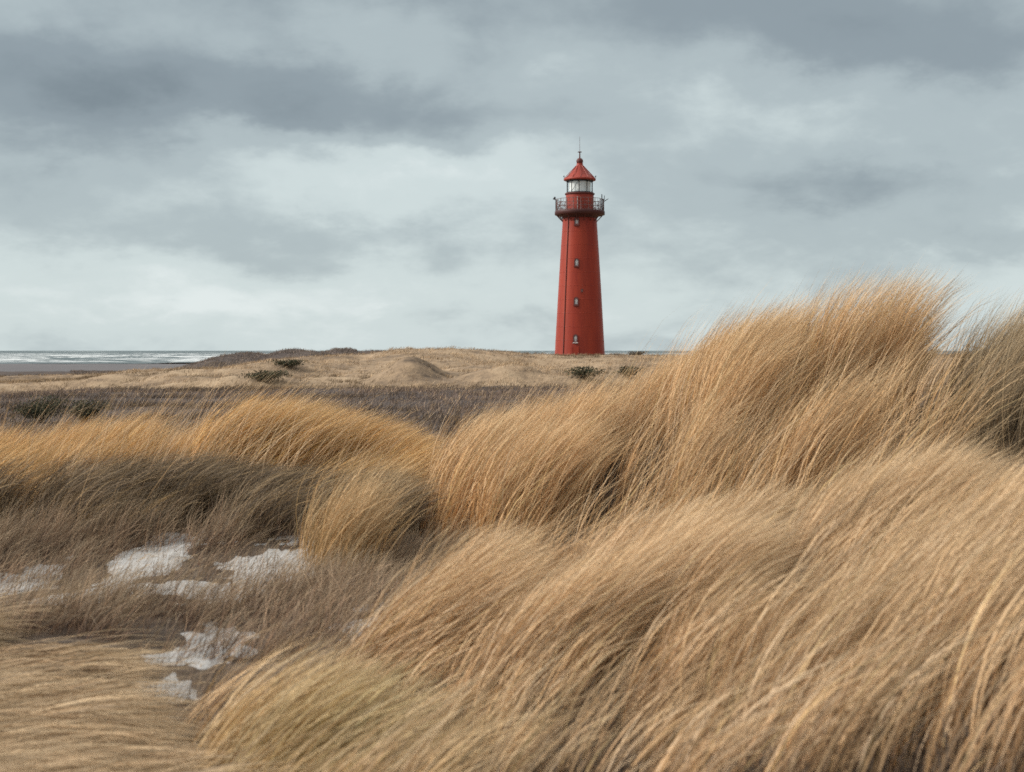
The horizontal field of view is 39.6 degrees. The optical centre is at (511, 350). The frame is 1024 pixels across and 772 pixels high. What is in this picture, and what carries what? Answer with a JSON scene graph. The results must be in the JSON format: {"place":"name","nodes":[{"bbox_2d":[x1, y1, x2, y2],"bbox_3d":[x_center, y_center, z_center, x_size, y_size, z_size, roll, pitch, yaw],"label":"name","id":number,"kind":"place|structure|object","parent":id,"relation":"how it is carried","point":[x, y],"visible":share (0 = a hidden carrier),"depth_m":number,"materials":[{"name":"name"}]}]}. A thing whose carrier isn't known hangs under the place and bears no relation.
{"place":"outdoors","nodes":[
{"label":"outdoors","id":0,"kind":"place"},
{"bbox_2d":[0,363,190,371],"bbox_3d":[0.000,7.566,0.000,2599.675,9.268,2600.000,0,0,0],"label":"beach","id":1,"kind":"structure","parent":0,"point":[45,367],"depth_m":525.37,"materials":[{"name":"beige sand"}]},
{"bbox_2d":[0,347,385,375],"bbox_3d":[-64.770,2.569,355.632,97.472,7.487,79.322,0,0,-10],"label":"scrub","id":2,"kind":"object","parent":0,"point":[222,355],"visible":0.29,"depth_m":337.56,"materials":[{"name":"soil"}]},
{"bbox_2d":[0,383,450,529],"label":"golden grass","id":3,"kind":"structure","parent":0,"point":[417,451],"depth_m":12.09,"materials":[{"name":"beige plant"}]},
{"bbox_2d":[0,386,949,458],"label":"heath ground","id":4,"kind":"structure","parent":0,"point":[125,412],"depth_m":106.22,"materials":[{"name":"soil"}]},
{"bbox_2d":[3,395,85,421],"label":"shrub","id":5,"kind":"object","parent":4,"relation":"on","point":[39,410],"visible":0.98,"depth_m":79.71,"materials":[{"name":"green plant"}]},
{"bbox_2d":[62,399,115,420],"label":"shrub","id":6,"kind":"object","parent":4,"relation":"on","point":[82,406],"visible":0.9,"depth_m":81.77,"materials":[{"name":"green plant"}]},
{"bbox_2d":[0,378,945,445],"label":"heather","id":7,"kind":"object","parent":4,"relation":"on","point":[472,397],"visible":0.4,"depth_m":112.51,"materials":[{"name":"brown plant"}]},
{"bbox_2d":[0,345,974,392],"bbox_3d":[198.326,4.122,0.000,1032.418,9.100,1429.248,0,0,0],"label":"dune ground","id":8,"kind":"structure","parent":0,"point":[421,368],"depth_m":194.14,"materials":[{"name":"beige sand"}]},
{"bbox_2d":[239,369,291,380],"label":"shrub","id":9,"kind":"object","parent":8,"relation":"on","point":[266,374],"visible":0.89,"depth_m":161.42,"materials":[{"name":"green plant"}]},
{"bbox_2d":[268,358,305,366],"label":"shrub","id":10,"kind":"object","parent":8,"relation":"on","point":[289,363],"visible":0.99,"depth_m":197.11,"materials":[{"name":"green plant"}]},
{"bbox_2d":[553,151,607,355],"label":"lighthouse","id":11,"kind":"object","parent":8,"relation":"on","point":[579,326],"visible":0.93,"depth_m":254.93,"materials":[{"name":"red paint"}]},
{"bbox_2d":[573,334,577,342],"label":"window","id":12,"kind":"structure","parent":11,"relation":"in","point":[575,337],"depth_m":253.62,"materials":[{"name":"grey glass"}]},
{"bbox_2d":[572,347,578,354],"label":"door","id":13,"kind":"structure","parent":11,"relation":"in","point":[575,350],"depth_m":253.44,"materials":[{"name":"red paint"}]},
{"bbox_2d":[573,297,578,305],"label":"window","id":14,"kind":"structure","parent":11,"relation":"in","point":[576,301],"depth_m":253.99,"materials":[{"name":"grey glass"}]},
{"bbox_2d":[574,258,578,266],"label":"window","id":15,"kind":"structure","parent":11,"relation":"in","point":[576,261],"depth_m":254.43,"materials":[{"name":"grey glass"}]},
{"bbox_2d":[574,217,579,225],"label":"window","id":16,"kind":"structure","parent":11,"relation":"in","point":[575,221],"depth_m":254.86,"materials":[{"name":"grey glass"}]},
{"bbox_2d":[562,366,611,378],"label":"shrub","id":17,"kind":"object","parent":8,"relation":"on","point":[579,372],"visible":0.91,"depth_m":155.17,"materials":[{"name":"green plant"}]},
{"bbox_2d":[617,365,646,376],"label":"shrub","id":18,"kind":"object","parent":8,"relation":"on","point":[624,370],"visible":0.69,"depth_m":166.00,"materials":[{"name":"green plant"}]},
{"bbox_2d":[627,351,645,354],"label":"shrub","id":19,"kind":"object","parent":8,"relation":"on","point":[638,352],"visible":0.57,"depth_m":245.64,"materials":[{"name":"green plant"}]},
{"bbox_2d":[0,351,982,363],"bbox_3d":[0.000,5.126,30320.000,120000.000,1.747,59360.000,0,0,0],"label":"sea","id":20,"kind":"structure","parent":0,"point":[77,357],"depth_m":1303.38,"materials":[{"name":"grey liquid"}]},
{"bbox_2d":[0,418,1023,771],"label":"ground","id":21,"kind":"structure","parent":0,"point":[148,632],"depth_m":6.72,"materials":[{"name":"brown plant"}]},
{"bbox_2d":[0,588,318,771],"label":"flattened grass","id":22,"kind":"structure","parent":21,"relation":"on","point":[81,722],"depth_m":4.54,"materials":[{"name":"beige plant"}]},
{"bbox_2d":[0,519,388,702],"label":"sand","id":23,"kind":"structure","parent":21,"relation":"on","point":[206,662],"depth_m":8.48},
{"bbox_2d":[0,512,412,708],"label":"fallen straw","id":24,"kind":"object","parent":23,"relation":"on","point":[150,554],"visible":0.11,"depth_m":8.15,"materials":[{"name":"brown plant"}]},
{"bbox_2d":[0,438,458,542],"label":"dark grass","id":25,"kind":"structure","parent":21,"relation":"on","point":[201,481],"depth_m":9.93,"materials":[{"name":"brown plant"}]},
{"bbox_2d":[294,438,448,579],"bbox_3d":[-0.908,0.945,8.802,1.222,0.865,0.986,0,0,33],"label":"grass tussock","id":26,"kind":"object","parent":21,"relation":"on","point":[344,524],"depth_m":8.57,"materials":[{"name":"beige plant"}]},
{"bbox_2d":[0,261,1023,559],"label":"grass stems","id":27,"kind":"object","parent":21,"relation":"on","point":[318,451],"visible":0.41,"depth_m":10.26,"materials":[{"name":"beige plant"}]},
{"bbox_2d":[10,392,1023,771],"bbox_3d":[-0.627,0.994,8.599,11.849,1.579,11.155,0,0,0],"label":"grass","id":28,"kind":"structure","parent":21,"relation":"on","point":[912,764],"depth_m":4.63,"materials":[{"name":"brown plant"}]},
{"bbox_2d":[167,421,1023,771],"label":"straw grass","id":29,"kind":"structure","parent":21,"relation":"on","point":[891,597],"depth_m":4.58,"materials":[{"name":"beige plant"}]},
{"bbox_2d":[413,261,1023,561],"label":"marram grass","id":30,"kind":"structure","parent":21,"relation":"on","point":[769,353],"depth_m":9.70,"materials":[{"name":"beige plant"}]},
{"bbox_2d":[929,288,1023,461],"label":"grass tussock","id":31,"kind":"object","parent":21,"relation":"on","point":[1016,334],"depth_m":9.96,"materials":[{"name":"beige plant"}]},
{"bbox_2d":[0,0,1023,350],"label":"sky","id":32,"kind":"structure","parent":0,"point":[176,175],"materials":[{"name":"grey"}]}
]}

